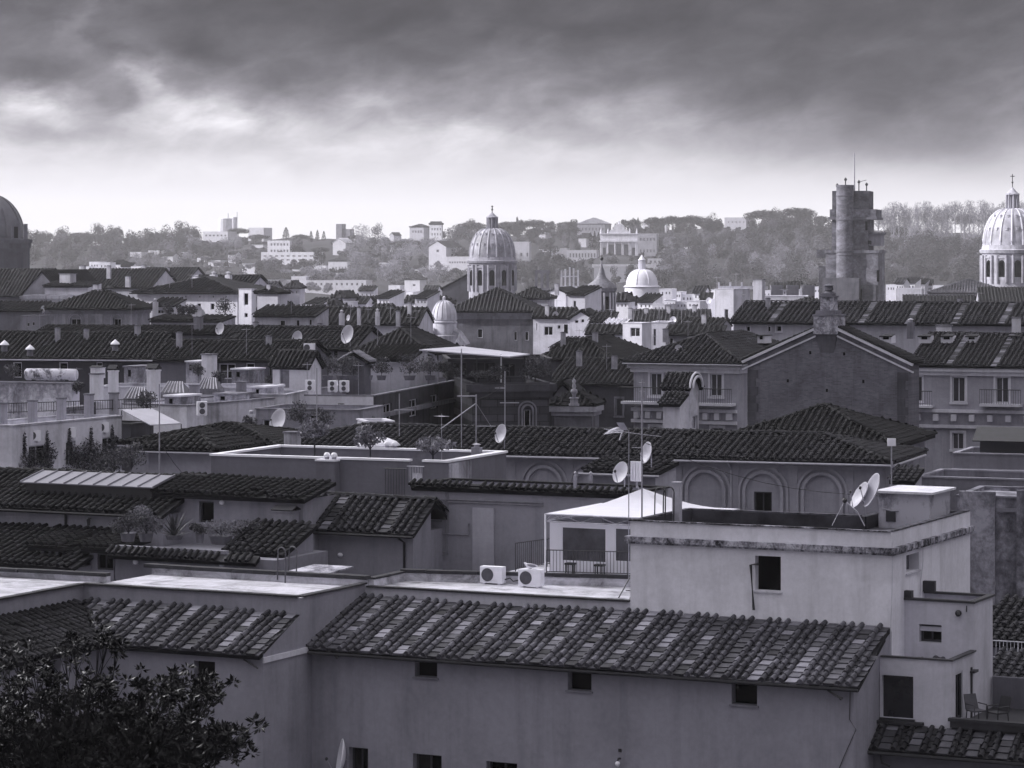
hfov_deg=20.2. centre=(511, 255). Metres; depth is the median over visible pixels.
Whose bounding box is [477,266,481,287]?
window
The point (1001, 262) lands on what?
window
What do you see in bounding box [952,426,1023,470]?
palazzo terrace
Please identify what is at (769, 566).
window
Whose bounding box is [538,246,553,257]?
slope house
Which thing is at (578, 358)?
roof chimney
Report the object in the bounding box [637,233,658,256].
side palazzo
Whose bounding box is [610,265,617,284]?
round tree
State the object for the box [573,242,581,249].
round tree
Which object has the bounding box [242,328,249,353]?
television aerial
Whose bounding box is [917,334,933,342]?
roof dormer
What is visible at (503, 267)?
window
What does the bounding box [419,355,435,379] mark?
bush
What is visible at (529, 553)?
iron railing
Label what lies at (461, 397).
aerial pole
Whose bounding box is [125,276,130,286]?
roof chimney
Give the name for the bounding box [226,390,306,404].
curved terrace
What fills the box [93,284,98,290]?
roof chimney
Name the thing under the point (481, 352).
terrace canopy
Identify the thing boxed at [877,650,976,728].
annex
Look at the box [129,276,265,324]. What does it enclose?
white walled palazzo
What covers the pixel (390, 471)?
walled terrace
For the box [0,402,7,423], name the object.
chimney
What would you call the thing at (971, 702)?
garden chair
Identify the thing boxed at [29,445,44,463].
window
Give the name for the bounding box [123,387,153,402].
glass skylight
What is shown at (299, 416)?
bush
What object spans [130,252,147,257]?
slope house
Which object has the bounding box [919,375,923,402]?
window
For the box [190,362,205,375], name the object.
bush
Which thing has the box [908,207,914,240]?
bare tree
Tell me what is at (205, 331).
ridge house
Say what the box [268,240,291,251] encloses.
apartment block
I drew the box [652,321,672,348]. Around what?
pale side block
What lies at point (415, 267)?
slope house
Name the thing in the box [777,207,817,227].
umbrella pine
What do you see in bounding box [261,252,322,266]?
balcony block
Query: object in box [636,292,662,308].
house
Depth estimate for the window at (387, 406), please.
178.93 m
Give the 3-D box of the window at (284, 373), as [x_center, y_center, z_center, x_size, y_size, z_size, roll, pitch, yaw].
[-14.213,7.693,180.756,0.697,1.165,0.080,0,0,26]
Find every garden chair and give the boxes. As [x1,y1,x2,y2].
[963,693,986,718]
[987,695,1011,720]
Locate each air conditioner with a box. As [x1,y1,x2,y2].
[33,430,40,441]
[68,427,75,437]
[102,422,108,432]
[197,401,206,415]
[304,343,314,349]
[305,380,314,391]
[328,380,337,391]
[339,380,348,391]
[480,565,505,584]
[518,568,543,587]
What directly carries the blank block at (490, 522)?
on the ground
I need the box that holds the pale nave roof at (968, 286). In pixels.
[927,278,996,297]
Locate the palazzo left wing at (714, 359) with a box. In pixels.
[621,329,778,430]
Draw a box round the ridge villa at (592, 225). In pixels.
[577,218,611,235]
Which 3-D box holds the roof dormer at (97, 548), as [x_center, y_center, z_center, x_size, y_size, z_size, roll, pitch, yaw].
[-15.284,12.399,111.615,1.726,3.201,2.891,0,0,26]
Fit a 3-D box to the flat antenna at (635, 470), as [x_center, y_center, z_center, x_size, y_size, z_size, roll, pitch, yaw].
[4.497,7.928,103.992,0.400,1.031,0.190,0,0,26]
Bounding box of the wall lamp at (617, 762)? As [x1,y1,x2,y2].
[615,749,621,765]
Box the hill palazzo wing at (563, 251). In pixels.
[556,248,569,257]
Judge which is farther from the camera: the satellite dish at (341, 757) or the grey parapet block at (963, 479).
the grey parapet block at (963, 479)
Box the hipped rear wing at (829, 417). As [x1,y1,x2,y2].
[738,402,937,472]
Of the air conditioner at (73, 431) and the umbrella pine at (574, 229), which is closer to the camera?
the air conditioner at (73, 431)
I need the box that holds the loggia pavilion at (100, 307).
[43,289,152,324]
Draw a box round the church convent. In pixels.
[446,256,468,271]
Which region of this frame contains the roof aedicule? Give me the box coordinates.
[659,371,704,428]
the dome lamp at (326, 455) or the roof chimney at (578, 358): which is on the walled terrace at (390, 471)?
the dome lamp at (326, 455)
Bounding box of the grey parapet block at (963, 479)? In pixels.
[922,469,1023,510]
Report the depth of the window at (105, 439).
147.22 m
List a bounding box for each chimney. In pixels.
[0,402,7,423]
[27,400,37,422]
[55,327,59,341]
[56,397,66,420]
[58,273,76,283]
[83,393,94,417]
[84,328,88,339]
[88,373,104,401]
[89,365,105,377]
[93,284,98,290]
[106,265,110,278]
[107,365,118,398]
[108,392,119,414]
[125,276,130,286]
[134,325,141,335]
[145,363,161,399]
[153,298,157,315]
[175,332,182,348]
[188,384,200,392]
[193,316,203,330]
[200,353,217,379]
[225,271,231,278]
[235,381,246,391]
[248,410,254,421]
[266,335,271,344]
[271,505,300,523]
[283,431,301,444]
[339,310,344,324]
[357,307,360,324]
[375,308,379,324]
[395,311,400,326]
[407,302,411,315]
[471,443,481,454]
[545,305,548,316]
[555,283,558,294]
[560,332,565,345]
[576,351,582,365]
[592,332,597,342]
[611,355,616,368]
[628,308,632,318]
[663,328,668,341]
[667,305,670,313]
[692,305,696,312]
[701,314,706,324]
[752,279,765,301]
[765,298,770,308]
[812,284,845,333]
[907,318,914,338]
[935,325,952,331]
[1011,317,1021,332]
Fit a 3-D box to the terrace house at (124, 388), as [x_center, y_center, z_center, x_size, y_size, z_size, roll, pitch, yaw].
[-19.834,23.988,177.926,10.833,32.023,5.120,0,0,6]
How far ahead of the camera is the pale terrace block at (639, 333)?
321.74 m
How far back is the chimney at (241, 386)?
171.85 m
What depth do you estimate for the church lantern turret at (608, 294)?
453.48 m
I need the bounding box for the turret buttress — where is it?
[433,327,469,344]
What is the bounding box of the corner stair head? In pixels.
[887,463,924,485]
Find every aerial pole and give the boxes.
[159,384,159,472]
[316,368,316,419]
[399,394,399,435]
[461,349,461,446]
[495,371,518,424]
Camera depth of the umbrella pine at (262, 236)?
1913.30 m
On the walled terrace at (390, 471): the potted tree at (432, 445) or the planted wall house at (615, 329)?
the potted tree at (432, 445)
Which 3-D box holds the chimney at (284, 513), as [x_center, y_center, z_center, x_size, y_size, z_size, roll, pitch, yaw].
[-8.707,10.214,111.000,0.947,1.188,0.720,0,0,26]
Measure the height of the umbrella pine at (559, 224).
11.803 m
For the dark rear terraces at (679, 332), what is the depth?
312.21 m
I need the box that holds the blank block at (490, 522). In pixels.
[408,478,668,570]
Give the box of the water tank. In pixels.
[24,368,78,380]
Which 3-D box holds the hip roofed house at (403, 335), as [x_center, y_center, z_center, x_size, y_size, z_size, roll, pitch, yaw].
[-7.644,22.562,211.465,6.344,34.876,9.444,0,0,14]
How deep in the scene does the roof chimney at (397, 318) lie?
313.83 m
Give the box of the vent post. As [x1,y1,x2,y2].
[671,481,682,521]
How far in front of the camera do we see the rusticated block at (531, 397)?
186.36 m
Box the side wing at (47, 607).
[0,567,110,765]
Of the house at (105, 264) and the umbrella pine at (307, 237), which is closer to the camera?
the house at (105, 264)
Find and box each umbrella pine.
[69,232,87,238]
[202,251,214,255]
[227,228,249,236]
[248,234,270,238]
[291,234,310,239]
[310,247,329,251]
[347,235,363,239]
[395,239,424,259]
[453,222,485,230]
[498,221,524,234]
[518,219,549,227]
[523,228,546,243]
[554,221,576,228]
[559,225,580,241]
[624,220,642,225]
[642,217,664,230]
[659,215,682,235]
[674,214,708,225]
[699,221,723,228]
[743,209,782,222]
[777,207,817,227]
[810,216,829,222]
[884,226,908,236]
[952,215,976,238]
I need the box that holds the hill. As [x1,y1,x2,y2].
[30,226,981,301]
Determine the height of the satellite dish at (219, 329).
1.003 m
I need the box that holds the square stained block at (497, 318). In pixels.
[454,287,544,353]
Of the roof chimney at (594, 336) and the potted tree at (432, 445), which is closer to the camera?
the potted tree at (432, 445)
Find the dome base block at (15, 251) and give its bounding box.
[0,219,31,267]
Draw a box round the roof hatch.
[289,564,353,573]
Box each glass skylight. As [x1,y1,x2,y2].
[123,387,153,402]
[160,381,188,397]
[199,377,223,394]
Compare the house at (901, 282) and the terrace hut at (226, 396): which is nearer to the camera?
the terrace hut at (226, 396)
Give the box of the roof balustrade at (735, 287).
[718,282,767,288]
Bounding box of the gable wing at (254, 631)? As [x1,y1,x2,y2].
[83,563,370,767]
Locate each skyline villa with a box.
[409,224,428,240]
[429,221,443,239]
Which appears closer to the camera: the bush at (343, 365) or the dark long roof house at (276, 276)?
the bush at (343, 365)
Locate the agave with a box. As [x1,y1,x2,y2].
[156,511,192,539]
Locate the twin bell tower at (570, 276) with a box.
[561,267,578,287]
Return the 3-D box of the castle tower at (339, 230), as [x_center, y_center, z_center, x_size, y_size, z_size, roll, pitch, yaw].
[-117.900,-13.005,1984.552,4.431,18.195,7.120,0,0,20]
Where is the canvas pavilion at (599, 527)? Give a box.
[512,489,739,574]
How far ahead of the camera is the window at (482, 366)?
197.33 m
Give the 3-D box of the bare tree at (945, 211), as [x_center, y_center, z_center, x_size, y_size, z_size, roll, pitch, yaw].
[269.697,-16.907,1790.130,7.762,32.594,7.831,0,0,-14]
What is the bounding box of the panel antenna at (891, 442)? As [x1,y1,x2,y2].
[887,438,895,485]
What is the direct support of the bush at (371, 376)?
on the shed kiosk
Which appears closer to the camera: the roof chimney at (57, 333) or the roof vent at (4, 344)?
the roof vent at (4, 344)
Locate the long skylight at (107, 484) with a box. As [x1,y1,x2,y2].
[20,469,174,499]
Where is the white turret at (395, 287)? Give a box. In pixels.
[388,285,403,290]
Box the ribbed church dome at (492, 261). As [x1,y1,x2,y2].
[467,205,517,297]
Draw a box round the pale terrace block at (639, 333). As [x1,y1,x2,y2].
[622,322,651,349]
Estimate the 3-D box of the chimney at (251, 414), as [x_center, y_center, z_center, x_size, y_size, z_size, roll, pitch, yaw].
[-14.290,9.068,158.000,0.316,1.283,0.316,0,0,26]
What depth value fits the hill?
1710.93 m
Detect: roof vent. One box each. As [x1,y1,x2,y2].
[0,340,8,350]
[25,345,34,355]
[111,339,119,350]
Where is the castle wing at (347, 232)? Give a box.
[343,229,353,240]
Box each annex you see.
[367,343,428,394]
[657,390,688,428]
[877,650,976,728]
[904,580,994,717]
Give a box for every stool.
[564,562,575,572]
[594,564,605,573]
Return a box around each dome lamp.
[324,452,329,458]
[331,452,337,459]
[384,441,389,447]
[392,441,397,447]
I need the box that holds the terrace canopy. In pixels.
[419,346,529,383]
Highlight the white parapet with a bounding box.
[356,418,394,424]
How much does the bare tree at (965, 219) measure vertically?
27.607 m
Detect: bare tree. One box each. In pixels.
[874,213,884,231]
[881,206,892,228]
[885,200,899,234]
[886,210,896,235]
[893,204,905,249]
[900,201,909,246]
[901,204,912,245]
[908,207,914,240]
[912,202,921,225]
[912,206,924,234]
[919,201,930,230]
[924,202,932,228]
[926,205,939,232]
[930,206,943,234]
[938,202,945,234]
[941,204,950,233]
[942,205,953,230]
[948,201,956,235]
[950,201,960,233]
[955,204,964,236]
[957,206,969,237]
[964,199,974,235]
[968,206,977,233]
[972,207,983,236]
[976,199,987,229]
[978,201,991,231]
[986,203,995,220]
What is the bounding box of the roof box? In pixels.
[878,485,955,527]
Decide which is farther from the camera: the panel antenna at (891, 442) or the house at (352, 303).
the house at (352, 303)
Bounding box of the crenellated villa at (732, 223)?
[724,217,750,230]
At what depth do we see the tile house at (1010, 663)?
99.66 m
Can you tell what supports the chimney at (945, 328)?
on the palazzo right wing at (967, 388)
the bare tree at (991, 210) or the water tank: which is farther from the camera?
the bare tree at (991, 210)
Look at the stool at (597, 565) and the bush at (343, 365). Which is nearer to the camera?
the stool at (597, 565)
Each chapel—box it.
[549,388,606,427]
[552,356,633,427]
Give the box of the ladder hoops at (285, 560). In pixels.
[277,546,296,582]
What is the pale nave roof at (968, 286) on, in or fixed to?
on the ground
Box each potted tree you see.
[297,418,329,455]
[352,424,386,457]
[414,436,456,459]
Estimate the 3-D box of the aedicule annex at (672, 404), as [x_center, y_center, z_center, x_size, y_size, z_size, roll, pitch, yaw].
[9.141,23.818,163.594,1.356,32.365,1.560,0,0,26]
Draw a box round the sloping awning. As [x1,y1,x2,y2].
[121,408,181,433]
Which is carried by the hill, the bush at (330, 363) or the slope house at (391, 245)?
the slope house at (391, 245)
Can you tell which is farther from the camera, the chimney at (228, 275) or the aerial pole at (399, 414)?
the chimney at (228, 275)
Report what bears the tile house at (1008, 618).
on the ground
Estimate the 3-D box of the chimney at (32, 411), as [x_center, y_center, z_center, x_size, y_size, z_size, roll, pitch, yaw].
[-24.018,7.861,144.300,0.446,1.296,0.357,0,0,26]
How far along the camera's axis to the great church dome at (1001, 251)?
595.17 m
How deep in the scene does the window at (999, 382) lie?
201.91 m
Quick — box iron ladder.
[618,577,629,598]
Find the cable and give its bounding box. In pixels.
[643,442,853,494]
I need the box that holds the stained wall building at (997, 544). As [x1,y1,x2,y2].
[956,485,1023,610]
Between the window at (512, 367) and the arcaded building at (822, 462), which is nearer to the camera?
the arcaded building at (822, 462)
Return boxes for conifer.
[281,227,290,239]
[315,230,319,240]
[588,232,593,249]
[592,231,595,249]
[596,232,599,249]
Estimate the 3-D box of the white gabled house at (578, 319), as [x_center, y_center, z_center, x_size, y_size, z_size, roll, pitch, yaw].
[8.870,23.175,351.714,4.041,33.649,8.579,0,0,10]
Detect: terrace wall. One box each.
[592,264,659,268]
[648,258,661,263]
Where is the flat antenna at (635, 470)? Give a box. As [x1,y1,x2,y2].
[630,461,640,489]
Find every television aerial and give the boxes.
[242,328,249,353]
[353,364,363,394]
[388,361,395,390]
[437,413,448,459]
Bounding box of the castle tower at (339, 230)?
[336,224,345,238]
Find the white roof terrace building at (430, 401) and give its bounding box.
[304,377,454,424]
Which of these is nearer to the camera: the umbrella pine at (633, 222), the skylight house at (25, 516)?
the skylight house at (25, 516)
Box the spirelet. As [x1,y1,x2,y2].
[455,332,464,346]
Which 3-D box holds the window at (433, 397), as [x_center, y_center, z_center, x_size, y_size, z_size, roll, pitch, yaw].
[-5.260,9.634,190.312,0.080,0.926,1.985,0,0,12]
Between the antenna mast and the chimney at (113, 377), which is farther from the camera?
the chimney at (113, 377)
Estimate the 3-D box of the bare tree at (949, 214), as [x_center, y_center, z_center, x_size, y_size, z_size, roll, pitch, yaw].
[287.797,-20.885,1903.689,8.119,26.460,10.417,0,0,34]
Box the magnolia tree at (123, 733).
[0,614,268,767]
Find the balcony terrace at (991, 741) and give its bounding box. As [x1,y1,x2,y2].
[867,676,1023,767]
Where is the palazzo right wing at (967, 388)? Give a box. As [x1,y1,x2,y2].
[913,331,1023,472]
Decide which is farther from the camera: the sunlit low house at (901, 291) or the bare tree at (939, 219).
the bare tree at (939, 219)
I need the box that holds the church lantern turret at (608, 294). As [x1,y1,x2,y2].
[588,255,616,311]
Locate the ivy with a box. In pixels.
[18,425,124,470]
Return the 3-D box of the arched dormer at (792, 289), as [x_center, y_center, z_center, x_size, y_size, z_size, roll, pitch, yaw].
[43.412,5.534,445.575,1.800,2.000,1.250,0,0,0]
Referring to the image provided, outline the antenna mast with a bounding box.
[606,379,660,516]
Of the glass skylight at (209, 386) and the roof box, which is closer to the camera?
the roof box
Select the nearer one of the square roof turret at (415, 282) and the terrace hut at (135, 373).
the terrace hut at (135, 373)
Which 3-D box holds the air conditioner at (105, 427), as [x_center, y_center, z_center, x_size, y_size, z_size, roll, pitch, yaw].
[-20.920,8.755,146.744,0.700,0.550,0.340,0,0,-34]
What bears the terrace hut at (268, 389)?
on the curved terrace at (289, 396)
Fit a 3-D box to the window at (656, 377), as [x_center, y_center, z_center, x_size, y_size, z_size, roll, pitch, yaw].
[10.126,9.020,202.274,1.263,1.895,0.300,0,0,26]
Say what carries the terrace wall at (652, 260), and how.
on the hill
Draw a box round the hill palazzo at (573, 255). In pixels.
[567,250,598,260]
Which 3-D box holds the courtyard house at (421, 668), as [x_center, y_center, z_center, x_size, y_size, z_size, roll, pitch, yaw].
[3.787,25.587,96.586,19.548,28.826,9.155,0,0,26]
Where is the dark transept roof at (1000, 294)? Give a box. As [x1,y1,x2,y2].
[975,286,1023,303]
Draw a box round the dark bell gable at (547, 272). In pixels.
[535,270,549,290]
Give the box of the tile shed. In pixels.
[221,517,317,557]
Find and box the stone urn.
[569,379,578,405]
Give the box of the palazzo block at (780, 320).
[729,300,1023,353]
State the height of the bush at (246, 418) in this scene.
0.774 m
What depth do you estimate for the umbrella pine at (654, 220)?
1942.85 m
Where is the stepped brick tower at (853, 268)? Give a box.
[817,153,885,300]
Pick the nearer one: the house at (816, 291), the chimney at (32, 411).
the chimney at (32, 411)
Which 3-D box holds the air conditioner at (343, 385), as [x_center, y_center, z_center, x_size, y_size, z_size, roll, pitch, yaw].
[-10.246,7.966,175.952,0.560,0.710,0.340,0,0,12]
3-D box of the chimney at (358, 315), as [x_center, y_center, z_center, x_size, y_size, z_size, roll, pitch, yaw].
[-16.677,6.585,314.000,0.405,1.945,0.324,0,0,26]
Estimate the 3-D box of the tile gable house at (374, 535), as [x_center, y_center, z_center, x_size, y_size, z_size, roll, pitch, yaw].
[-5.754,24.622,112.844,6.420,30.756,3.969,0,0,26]
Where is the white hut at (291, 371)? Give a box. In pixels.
[267,349,326,393]
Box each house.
[0,300,54,329]
[0,330,175,413]
[0,381,79,418]
[0,414,124,471]
[0,467,210,571]
[19,294,80,302]
[20,314,50,330]
[21,269,104,294]
[36,324,243,338]
[42,280,101,293]
[88,268,177,298]
[89,262,98,267]
[96,383,284,419]
[99,262,115,267]
[104,471,353,580]
[113,260,128,267]
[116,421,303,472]
[120,262,135,268]
[121,396,274,433]
[122,420,153,471]
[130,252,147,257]
[141,267,204,280]
[148,247,165,257]
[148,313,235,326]
[150,296,186,319]
[151,338,332,387]
[163,252,179,261]
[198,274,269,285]
[203,231,236,245]
[208,256,227,266]
[218,324,382,384]
[228,251,241,263]
[242,263,255,273]
[248,228,271,241]
[250,241,267,248]
[251,304,329,327]
[253,286,291,309]
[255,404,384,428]
[257,272,295,281]
[267,281,282,287]
[282,280,307,304]
[291,276,312,291]
[292,265,304,270]
[301,297,331,304]
[306,280,371,294]
[306,568,891,767]
[313,491,448,575]
[323,299,347,307]
[329,306,435,334]
[330,290,358,300]
[334,268,346,273]
[343,301,358,306]
[348,326,463,376]
[355,295,374,306]
[358,285,377,296]
[372,303,395,307]
[375,289,404,307]
[389,232,401,240]
[389,241,403,251]
[404,294,416,306]
[406,291,419,295]
[412,265,424,276]
[413,289,439,313]
[423,285,441,291]
[440,295,457,304]
[442,354,552,426]
[513,242,530,261]
[517,286,557,307]
[531,306,578,353]
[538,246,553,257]
[539,227,551,239]
[542,334,650,374]
[546,286,575,306]
[548,336,586,350]
[563,308,594,337]
[565,285,601,310]
[578,455,678,497]
[583,322,622,338]
[587,310,618,323]
[594,266,626,283]
[602,317,630,323]
[616,291,637,318]
[630,308,711,323]
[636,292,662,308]
[652,304,674,308]
[659,288,676,303]
[665,299,675,303]
[675,301,686,308]
[677,291,686,300]
[677,316,732,330]
[682,294,692,300]
[687,300,707,308]
[691,285,710,300]
[699,291,713,299]
[708,299,714,316]
[715,288,749,329]
[765,295,807,301]
[773,281,787,294]
[787,281,802,294]
[792,296,819,302]
[815,286,818,298]
[886,284,894,300]
[894,277,910,300]
[896,288,923,302]
[902,294,974,302]
[908,277,920,287]
[921,278,929,294]
[928,279,933,290]
[993,594,1023,658]
[993,646,1023,677]
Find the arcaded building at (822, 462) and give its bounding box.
[280,422,928,515]
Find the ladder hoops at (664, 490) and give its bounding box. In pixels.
[654,486,674,520]
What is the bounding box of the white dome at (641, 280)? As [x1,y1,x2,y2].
[623,255,660,295]
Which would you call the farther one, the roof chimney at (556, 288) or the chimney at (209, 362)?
the roof chimney at (556, 288)
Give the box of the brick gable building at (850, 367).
[741,324,923,426]
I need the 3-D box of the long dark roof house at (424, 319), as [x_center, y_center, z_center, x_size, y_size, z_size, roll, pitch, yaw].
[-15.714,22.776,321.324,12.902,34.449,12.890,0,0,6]
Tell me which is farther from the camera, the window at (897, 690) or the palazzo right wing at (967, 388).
the palazzo right wing at (967, 388)
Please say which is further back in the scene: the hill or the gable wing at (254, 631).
the hill
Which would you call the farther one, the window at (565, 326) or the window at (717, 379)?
the window at (565, 326)
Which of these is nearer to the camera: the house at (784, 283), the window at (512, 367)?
the window at (512, 367)
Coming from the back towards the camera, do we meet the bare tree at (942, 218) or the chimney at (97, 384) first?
the bare tree at (942, 218)
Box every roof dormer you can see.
[25,530,93,554]
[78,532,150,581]
[756,334,772,342]
[879,334,895,342]
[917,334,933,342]
[940,334,955,342]
[965,334,979,342]
[1007,334,1020,337]
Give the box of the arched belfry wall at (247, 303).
[239,289,255,324]
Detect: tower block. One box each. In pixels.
[219,213,231,231]
[231,217,236,228]
[624,508,974,655]
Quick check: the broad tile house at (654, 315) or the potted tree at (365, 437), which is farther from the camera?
the broad tile house at (654, 315)
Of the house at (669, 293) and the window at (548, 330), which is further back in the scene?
the house at (669, 293)
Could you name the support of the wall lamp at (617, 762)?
attached to the courtyard house at (421, 668)
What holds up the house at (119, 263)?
on the ground
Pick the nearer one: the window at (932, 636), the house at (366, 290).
the window at (932, 636)
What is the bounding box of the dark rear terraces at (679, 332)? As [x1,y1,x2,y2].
[666,322,726,344]
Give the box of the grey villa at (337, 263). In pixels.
[328,256,352,273]
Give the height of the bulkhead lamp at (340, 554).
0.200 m
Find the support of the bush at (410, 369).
on the white roof terrace building at (430, 401)
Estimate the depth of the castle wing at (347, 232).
1981.04 m
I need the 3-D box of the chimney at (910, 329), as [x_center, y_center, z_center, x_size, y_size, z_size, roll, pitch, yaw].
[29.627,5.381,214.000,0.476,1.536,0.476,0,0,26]
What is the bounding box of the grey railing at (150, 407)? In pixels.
[8,398,157,413]
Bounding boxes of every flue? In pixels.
[573,471,577,487]
[589,471,592,482]
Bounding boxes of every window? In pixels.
[13,362,21,377]
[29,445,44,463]
[59,362,67,368]
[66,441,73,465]
[71,319,80,323]
[98,553,112,569]
[102,437,114,456]
[114,319,120,324]
[191,661,216,682]
[219,364,235,378]
[244,293,247,304]
[246,363,254,366]
[263,419,269,424]
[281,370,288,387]
[353,747,367,767]
[384,403,389,418]
[410,399,415,416]
[412,662,438,679]
[417,754,441,767]
[431,395,435,408]
[453,362,466,375]
[469,266,471,287]
[474,362,495,375]
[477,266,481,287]
[478,329,482,337]
[489,266,494,287]
[490,761,516,767]
[502,266,506,287]
[503,363,515,375]
[512,266,514,287]
[522,363,536,376]
[524,410,529,425]
[525,332,528,339]
[544,326,552,334]
[563,324,568,333]
[563,527,604,561]
[565,673,592,693]
[613,396,624,417]
[616,529,629,560]
[631,328,639,336]
[647,372,663,397]
[648,424,662,427]
[654,329,655,345]
[692,416,695,428]
[707,373,723,398]
[709,425,724,430]
[729,684,758,707]
[753,556,782,593]
[755,492,771,510]
[775,325,782,332]
[879,675,914,721]
[906,555,920,575]
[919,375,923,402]
[921,624,941,641]
[949,375,967,404]
[949,430,965,451]
[986,256,989,279]
[993,376,1010,403]
[998,256,1004,279]
[1014,256,1021,279]
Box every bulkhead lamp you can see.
[219,500,224,504]
[337,552,342,557]
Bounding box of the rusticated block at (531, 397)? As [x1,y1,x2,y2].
[454,376,556,425]
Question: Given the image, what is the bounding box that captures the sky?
[0,0,1023,245]
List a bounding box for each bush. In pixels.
[4,364,22,378]
[71,381,84,393]
[93,444,130,471]
[108,512,143,541]
[114,440,146,470]
[128,503,164,541]
[134,390,156,408]
[162,302,173,315]
[176,304,188,315]
[185,303,197,315]
[188,522,209,542]
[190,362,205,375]
[197,519,248,544]
[211,370,226,383]
[214,297,235,315]
[224,519,261,537]
[241,415,257,424]
[264,375,272,383]
[286,400,309,424]
[310,406,335,426]
[322,355,341,379]
[330,355,356,379]
[343,356,362,379]
[368,364,378,379]
[372,356,393,379]
[396,352,423,379]
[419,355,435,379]
[429,360,464,379]
[470,365,508,381]
[519,355,550,381]
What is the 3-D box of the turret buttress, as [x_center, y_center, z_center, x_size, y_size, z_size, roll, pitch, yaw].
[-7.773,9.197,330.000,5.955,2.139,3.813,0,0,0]
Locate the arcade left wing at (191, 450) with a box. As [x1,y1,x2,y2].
[132,426,269,473]
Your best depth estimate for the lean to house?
118.72 m
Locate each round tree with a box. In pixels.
[301,259,317,274]
[530,258,554,287]
[538,241,559,255]
[555,263,572,285]
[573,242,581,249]
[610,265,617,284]
[624,264,637,280]
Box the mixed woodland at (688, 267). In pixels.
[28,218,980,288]
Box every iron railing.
[515,538,549,570]
[546,549,629,574]
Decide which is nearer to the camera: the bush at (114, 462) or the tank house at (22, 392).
the bush at (114, 462)
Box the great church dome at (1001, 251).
[979,174,1023,287]
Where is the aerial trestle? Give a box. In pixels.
[442,394,495,442]
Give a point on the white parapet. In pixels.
(366, 420)
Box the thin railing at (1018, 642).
[993,640,1023,656]
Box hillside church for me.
[428,240,460,269]
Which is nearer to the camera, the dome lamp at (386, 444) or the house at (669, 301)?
the dome lamp at (386, 444)
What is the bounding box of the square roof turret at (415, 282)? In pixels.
[403,273,427,292]
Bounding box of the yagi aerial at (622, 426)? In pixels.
[604,422,628,578]
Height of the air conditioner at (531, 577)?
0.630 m
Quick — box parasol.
[359,437,399,446]
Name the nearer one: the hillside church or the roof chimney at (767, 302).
the roof chimney at (767, 302)
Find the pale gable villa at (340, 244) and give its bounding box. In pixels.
[333,238,353,254]
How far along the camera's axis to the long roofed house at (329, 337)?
215.43 m
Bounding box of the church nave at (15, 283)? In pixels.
[0,268,56,300]
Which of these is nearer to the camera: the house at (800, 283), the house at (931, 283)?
the house at (800, 283)
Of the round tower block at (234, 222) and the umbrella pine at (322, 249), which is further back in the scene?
the round tower block at (234, 222)
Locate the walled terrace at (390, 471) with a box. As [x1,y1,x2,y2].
[209,444,507,498]
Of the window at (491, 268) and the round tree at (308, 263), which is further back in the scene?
the round tree at (308, 263)
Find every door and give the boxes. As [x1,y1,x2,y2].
[201,501,213,521]
[956,673,960,716]
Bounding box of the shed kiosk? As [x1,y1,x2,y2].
[337,350,376,394]
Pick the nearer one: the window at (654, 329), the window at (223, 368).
the window at (223, 368)
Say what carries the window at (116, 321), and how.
in the loggia pavilion at (100, 307)
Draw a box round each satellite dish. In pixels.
[191,305,202,316]
[215,323,223,334]
[269,409,285,426]
[292,331,301,338]
[325,738,347,767]
[341,325,352,342]
[494,424,505,448]
[613,462,627,486]
[638,442,651,466]
[670,316,675,323]
[706,297,711,305]
[849,482,867,513]
[859,473,879,512]
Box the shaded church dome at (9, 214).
[0,196,23,238]
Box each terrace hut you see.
[66,405,83,413]
[123,364,147,382]
[163,393,201,404]
[184,360,200,382]
[212,391,255,401]
[230,367,265,383]
[250,384,284,393]
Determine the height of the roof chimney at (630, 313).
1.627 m
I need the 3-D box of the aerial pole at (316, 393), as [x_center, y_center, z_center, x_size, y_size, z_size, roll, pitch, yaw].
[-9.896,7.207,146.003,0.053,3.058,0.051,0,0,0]
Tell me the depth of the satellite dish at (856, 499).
97.09 m
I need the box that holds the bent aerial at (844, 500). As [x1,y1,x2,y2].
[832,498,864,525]
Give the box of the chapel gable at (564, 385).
[553,377,585,397]
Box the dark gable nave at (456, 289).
[440,274,468,304]
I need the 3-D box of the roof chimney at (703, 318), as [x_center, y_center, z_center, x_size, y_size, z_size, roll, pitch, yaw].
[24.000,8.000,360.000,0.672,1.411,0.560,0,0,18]
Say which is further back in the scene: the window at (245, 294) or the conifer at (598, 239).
the conifer at (598, 239)
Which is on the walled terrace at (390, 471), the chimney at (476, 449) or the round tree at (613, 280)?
the chimney at (476, 449)
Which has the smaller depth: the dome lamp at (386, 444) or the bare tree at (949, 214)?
the dome lamp at (386, 444)
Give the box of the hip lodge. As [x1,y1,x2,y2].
[578,233,593,246]
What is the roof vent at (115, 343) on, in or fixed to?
on the vented roof house at (79, 352)
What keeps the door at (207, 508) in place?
in the planted terrace house at (245, 497)
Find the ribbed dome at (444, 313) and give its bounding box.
[432,296,456,334]

